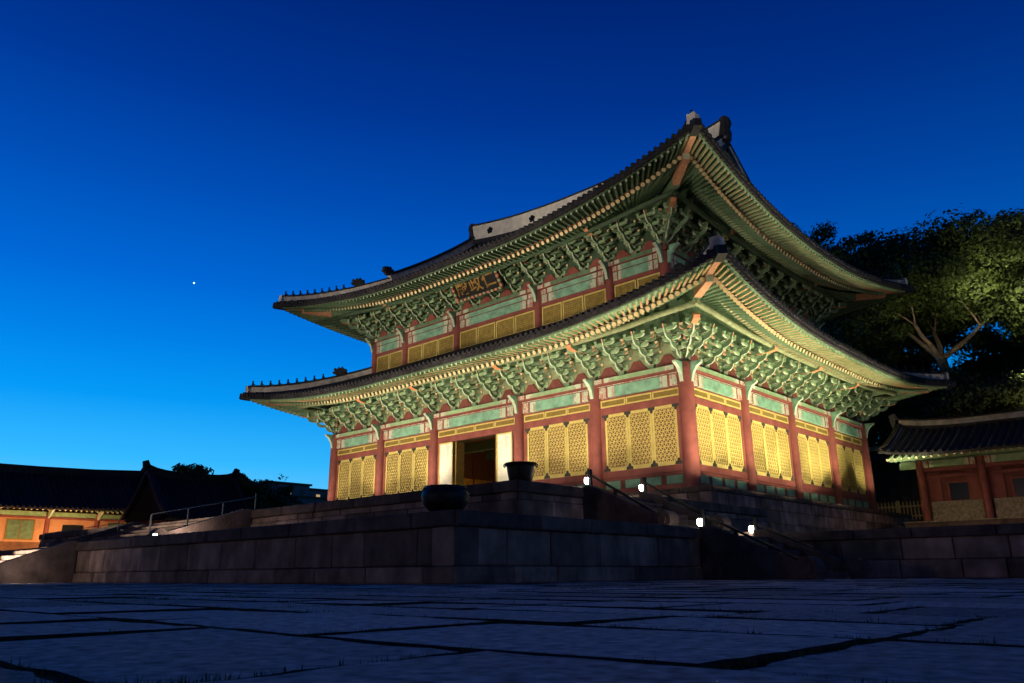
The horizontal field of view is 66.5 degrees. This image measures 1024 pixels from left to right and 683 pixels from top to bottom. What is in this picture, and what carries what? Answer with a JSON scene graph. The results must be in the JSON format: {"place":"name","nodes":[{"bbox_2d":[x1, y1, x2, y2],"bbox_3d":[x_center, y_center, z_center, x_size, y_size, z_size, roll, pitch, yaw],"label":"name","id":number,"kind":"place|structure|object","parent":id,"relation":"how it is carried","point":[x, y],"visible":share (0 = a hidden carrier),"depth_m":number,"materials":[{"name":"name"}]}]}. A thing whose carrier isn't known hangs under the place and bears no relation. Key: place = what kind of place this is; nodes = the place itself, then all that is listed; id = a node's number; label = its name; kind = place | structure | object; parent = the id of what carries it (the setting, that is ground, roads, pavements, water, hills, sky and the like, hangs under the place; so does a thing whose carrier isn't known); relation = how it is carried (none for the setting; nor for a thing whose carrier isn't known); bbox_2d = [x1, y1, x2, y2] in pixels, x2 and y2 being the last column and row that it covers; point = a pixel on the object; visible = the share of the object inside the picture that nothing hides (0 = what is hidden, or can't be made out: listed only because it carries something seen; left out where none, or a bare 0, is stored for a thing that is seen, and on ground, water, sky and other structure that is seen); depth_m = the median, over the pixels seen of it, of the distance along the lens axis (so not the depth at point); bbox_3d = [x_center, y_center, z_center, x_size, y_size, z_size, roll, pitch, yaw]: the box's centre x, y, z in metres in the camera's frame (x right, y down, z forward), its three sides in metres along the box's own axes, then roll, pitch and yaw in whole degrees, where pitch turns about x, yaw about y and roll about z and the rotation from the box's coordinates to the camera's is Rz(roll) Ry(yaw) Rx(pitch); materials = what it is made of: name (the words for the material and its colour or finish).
{"place":"outdoors","nodes":[
{"label":"outdoors","id":0,"kind":"place"},
{"bbox_2d":[0,541,77,582],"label":"stone staircase","id":1,"kind":"structure","parent":0,"point":[55,563],"depth_m":20.68,"materials":[{"name":"stone"}]},
{"bbox_2d":[120,460,249,523],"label":"gate building","id":2,"kind":"structure","parent":0,"point":[158,490],"depth_m":52.67,"materials":[{"name":"tile"}]},
{"bbox_2d":[2,665,763,682],"bbox_3d":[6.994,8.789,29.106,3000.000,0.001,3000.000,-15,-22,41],"label":"ground","id":3,"kind":"structure","parent":0,"point":[57,679],"depth_m":1.15,"materials":[{"name":"grey stone"}]},
{"bbox_2d":[0,463,144,549],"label":"palace corridor","id":4,"kind":"object","parent":3,"relation":"on","point":[36,502],"visible":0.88,"depth_m":53.03,"materials":[{"name":"wood"}]},
{"bbox_2d":[3,519,34,539],"bbox_3d":[-31.794,12.137,50.467,0.090,1.290,1.640,-15,-22,41],"label":"window","id":5,"kind":"structure","parent":4,"relation":"in","point":[15,529],"depth_m":50.44,"materials":[{"name":"green paper"}]},
{"bbox_2d":[62,525,82,531],"bbox_3d":[-29.651,12.975,52.628,0.060,1.150,1.300,-15,-22,41],"label":"window","id":6,"kind":"structure","parent":4,"relation":"in","point":[64,527],"depth_m":52.63,"materials":[{"name":"green glass"}]},
{"bbox_2d":[108,523,126,526],"bbox_3d":[-27.557,13.405,54.813,0.090,1.290,1.640,-15,-22,41],"label":"window","id":7,"kind":"structure","parent":4,"relation":"in","point":[108,523],"depth_m":54.73,"materials":[{"name":"green paint"}]},
{"bbox_2d":[258,480,311,495],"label":"distant house","id":8,"kind":"structure","parent":3,"relation":"on","point":[301,489],"depth_m":172.17,"materials":[{"name":"grey wood"}]},
{"bbox_2d":[273,487,304,494],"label":"window","id":9,"kind":"structure","parent":8,"relation":"in","point":[302,491],"depth_m":172.93,"materials":[{"name":"black glass"}]},
{"bbox_2d":[291,495,326,503],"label":"distant house","id":10,"kind":"structure","parent":3,"relation":"on","point":[307,499],"depth_m":160.39,"materials":[{"name":"grey wood"}]},
{"bbox_2d":[309,488,327,497],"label":"distant house","id":11,"kind":"structure","parent":3,"relation":"on","point":[314,492],"depth_m":178.16,"materials":[{"name":"grey wood"}]},
{"bbox_2d":[0,578,1023,682],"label":"courtyard paving","id":12,"kind":"structure","parent":0,"point":[163,654],"depth_m":1.80,"materials":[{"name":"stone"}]},
{"bbox_2d":[0,509,752,583],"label":"terrace","id":13,"kind":"structure","parent":12,"relation":"on","point":[454,546],"depth_m":13.61,"materials":[{"name":"stone"}]},
{"bbox_2d":[49,509,251,545],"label":"stone staircase","id":14,"kind":"structure","parent":13,"relation":"on","point":[240,518],"depth_m":25.42,"materials":[{"name":"stone"}]},
{"bbox_2d":[41,519,119,547],"bbox_3d":[-15.487,7.085,28.080,0.036,1.450,2.496,-15,-22,41],"label":"stair handrail","id":15,"kind":"object","parent":14,"relation":"on","point":[81,531],"visible":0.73,"depth_m":28.10,"materials":[{"name":"metal"}]},
{"bbox_2d":[148,493,256,533],"bbox_3d":[-9.833,5.663,25.037,0.036,1.820,3.456,-15,-22,41],"label":"stair handrail","id":16,"kind":"object","parent":14,"relation":"on","point":[255,497],"visible":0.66,"depth_m":24.94,"materials":[{"name":"metal"}]},
{"bbox_2d":[38,480,767,547],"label":"terrace","id":17,"kind":"structure","parent":13,"relation":"on","point":[530,498],"depth_m":20.23,"materials":[{"name":"stone"}]},
{"bbox_2d":[503,461,537,480],"bbox_3d":[0.207,3.083,18.240,0.784,0.475,0.771,-15,-22,41],"label":"iron cauldron","id":18,"kind":"object","parent":17,"relation":"on","point":[520,470],"visible":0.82,"depth_m":18.00,"materials":[{"name":"black metal"}]},
{"bbox_2d":[239,110,956,509],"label":"palace hall","id":19,"kind":"structure","parent":17,"relation":"on","point":[657,314],"depth_m":36.78,"materials":[{"name":"green paint"}]},
{"bbox_2d":[450,270,503,302],"bbox_3d":[-1.934,-3.005,41.566,3.480,1.084,0.784,-15,-22,41],"label":"name board","id":20,"kind":"object","parent":19,"relation":"hanging from","point":[485,282],"visible":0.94,"depth_m":41.53,"materials":[{"name":"black wood"}]},
{"bbox_2d":[421,484,468,510],"bbox_3d":[-1.056,2.511,12.363,0.770,0.425,0.770,-15,-22,41],"label":"iron cauldron","id":21,"kind":"object","parent":13,"relation":"on","point":[438,497],"visible":0.84,"depth_m":12.09,"materials":[{"name":"black metal"}]},
{"bbox_2d":[582,485,731,530],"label":"stone staircase","id":22,"kind":"structure","parent":13,"relation":"on","point":[599,503],"depth_m":18.55,"materials":[{"name":"stone"}]},
{"bbox_2d":[588,469,655,512],"bbox_3d":[2.714,3.884,18.160,2.250,2.010,0.070,-15,-22,41],"label":"stair handrail","id":23,"kind":"object","parent":22,"relation":"on","point":[591,476],"visible":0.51,"depth_m":18.51,"materials":[{"name":"black metal"}]},
{"bbox_2d":[642,477,700,513],"bbox_3d":[4.327,4.367,19.814,2.250,2.010,0.070,-15,-22,41],"label":"stair handrail","id":24,"kind":"object","parent":22,"relation":"on","point":[669,497],"visible":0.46,"depth_m":20.20,"materials":[{"name":"black metal"}]},
{"bbox_2d":[699,526,871,579],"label":"stone staircase","id":25,"kind":"structure","parent":12,"relation":"on","point":[727,555],"depth_m":15.79,"materials":[{"name":"stone"}]},
{"bbox_2d":[701,509,798,559],"bbox_3d":[4.824,4.193,15.556,2.190,1.800,0.070,-15,-22,41],"label":"stair handrail","id":26,"kind":"object","parent":25,"relation":"attached to","point":[737,532],"visible":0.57,"depth_m":15.84,"materials":[{"name":"black metal"}]},
{"bbox_2d":[697,517,701,525],"bbox_3d":[3.973,3.802,16.499,0.136,0.200,0.133,-15,-22,41],"label":"rail lamp","id":27,"kind":"object","parent":26,"relation":"attached to","point":[699,521],"visible":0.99,"depth_m":16.45,"materials":[{"name":"beige plastic"}]},
{"bbox_2d":[753,517,831,555],"bbox_3d":[6.414,4.734,17.228,2.170,1.780,0.070,-15,-22,41],"label":"stair handrail","id":28,"kind":"object","parent":25,"relation":"attached to","point":[755,525],"visible":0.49,"depth_m":17.73,"materials":[{"name":"black metal"}]},
{"bbox_2d":[749,524,753,532],"bbox_3d":[5.571,4.351,18.163,0.136,0.200,0.133,-15,-22,41],"label":"rail lamp","id":29,"kind":"object","parent":28,"relation":"attached to","point":[751,528],"visible":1,"depth_m":18.12,"materials":[{"name":"beige"}]},
{"bbox_2d":[0,0,1023,488],"label":"sky","id":30,"kind":"structure","parent":0,"point":[250,153],"materials":[{"name":"blue"}]},
{"bbox_2d":[617,485,915,532],"bbox_3d":[4.698,11.112,44.192,27.565,2.065,22.525,-15,-22,41],"label":"hall stone base","id":31,"kind":"object","parent":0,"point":[786,514],"visible":0.23,"depth_m":32.30,"materials":[{"name":"stone"}]},
{"bbox_2d":[782,523,1023,577],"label":"retaining wall","id":32,"kind":"structure","parent":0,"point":[982,551],"depth_m":16.62,"materials":[{"name":"stone"}]},
{"bbox_2d":[869,444,923,519],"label":"roofed wall","id":33,"kind":"structure","parent":32,"relation":"on","point":[893,483],"depth_m":47.36,"materials":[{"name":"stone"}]},
{"bbox_2d":[877,500,923,521],"bbox_3d":[21.684,10.369,43.429,4.100,2.930,1.200,-15,-22,41],"label":"picket fence","id":34,"kind":"object","parent":32,"relation":"on","point":[897,506],"visible":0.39,"depth_m":43.20,"materials":[{"name":"wood"}]},
{"bbox_2d":[878,409,1023,527],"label":"corridor pavilion","id":35,"kind":"structure","parent":32,"relation":"on","point":[969,469],"depth_m":36.86,"materials":[{"name":"wood"}]},
{"bbox_2d":[947,480,971,500],"bbox_3d":[21.172,7.068,36.958,0.950,0.940,0.120,-15,-22,41],"label":"window","id":36,"kind":"structure","parent":35,"relation":"in","point":[957,490],"depth_m":36.96,"materials":[{"name":"black glass"}]},
{"bbox_2d":[1010,476,1023,496],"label":"window","id":37,"kind":"structure","parent":35,"relation":"in","point":[1017,482],"depth_m":35.38,"materials":[{"name":"black glass"}]},
{"bbox_2d":[918,367,1023,418],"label":"tree","id":38,"kind":"object","parent":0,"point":[985,397],"visible":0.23,"depth_m":46.57,"materials":[{"name":"green plant"}]},
{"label":"hillside","id":39,"kind":"structure","parent":0,"visible":0},
{"bbox_2d":[792,219,876,267],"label":"tree","id":40,"kind":"object","parent":39,"relation":"on","point":[822,232],"visible":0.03,"depth_m":79.53,"materials":[{"name":"green plant"}]},
{"bbox_2d":[821,322,936,439],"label":"tree","id":41,"kind":"object","parent":39,"relation":"on","point":[900,358],"visible":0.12,"depth_m":65.88,"materials":[{"name":"green plant"}]},
{"bbox_2d":[819,261,988,405],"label":"tree","id":42,"kind":"object","parent":39,"relation":"on","point":[942,337],"visible":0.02,"depth_m":70.27,"materials":[{"name":"green plant"}]},
{"bbox_2d":[863,393,952,445],"bbox_3d":[25.795,7.340,55.286,10.975,12.600,11.090,-15,-22,41],"label":"tree","id":43,"kind":"object","parent":39,"relation":"on","point":[881,426],"visible":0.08,"depth_m":53.64,"materials":[{"name":"green plant"}]},
{"bbox_2d":[815,203,1023,397],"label":"tree","id":44,"kind":"object","parent":39,"relation":"on","point":[944,257],"visible":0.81,"depth_m":55.05,"materials":[{"name":"green plant"}]},
{"bbox_2d":[918,327,1023,417],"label":"tree","id":45,"kind":"object","parent":39,"relation":"on","point":[987,364],"visible":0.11,"depth_m":63.20,"materials":[{"name":"green plant"}]},
{"bbox_2d":[936,211,1023,357],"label":"tree","id":46,"kind":"object","parent":39,"relation":"on","point":[1015,317],"visible":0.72,"depth_m":55.60,"materials":[{"name":"green plant"}]},
{"bbox_2d":[936,208,1023,367],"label":"tree","id":47,"kind":"object","parent":39,"relation":"on","point":[952,343],"visible":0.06,"depth_m":69.57,"materials":[{"name":"green plant"}]},
{"bbox_2d":[990,326,1023,382],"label":"tree","id":48,"kind":"object","parent":39,"relation":"on","point":[1014,366],"visible":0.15,"depth_m":59.33,"materials":[{"name":"green plant"}]},
{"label":"hillside","id":49,"kind":"structure","parent":0,"visible":0},
{"bbox_2d":[171,462,213,474],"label":"tree","id":50,"kind":"object","parent":49,"relation":"on","point":[191,468],"visible":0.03,"depth_m":99.36,"materials":[{"name":"green plant"}]},
{"bbox_2d":[237,472,275,508],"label":"tree","id":51,"kind":"object","parent":49,"relation":"on","point":[249,488],"visible":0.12,"depth_m":102.67,"materials":[{"name":"green plant"}]},
{"bbox_2d":[247,489,298,509],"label":"tree","id":52,"kind":"object","parent":49,"relation":"on","point":[276,498],"visible":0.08,"depth_m":107.95,"materials":[{"name":"green plant"}]},
{"bbox_2d":[254,474,295,499],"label":"tree","id":53,"kind":"object","parent":49,"relation":"on","point":[287,490],"visible":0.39,"depth_m":110.77,"materials":[{"name":"green plant"}]}
]}

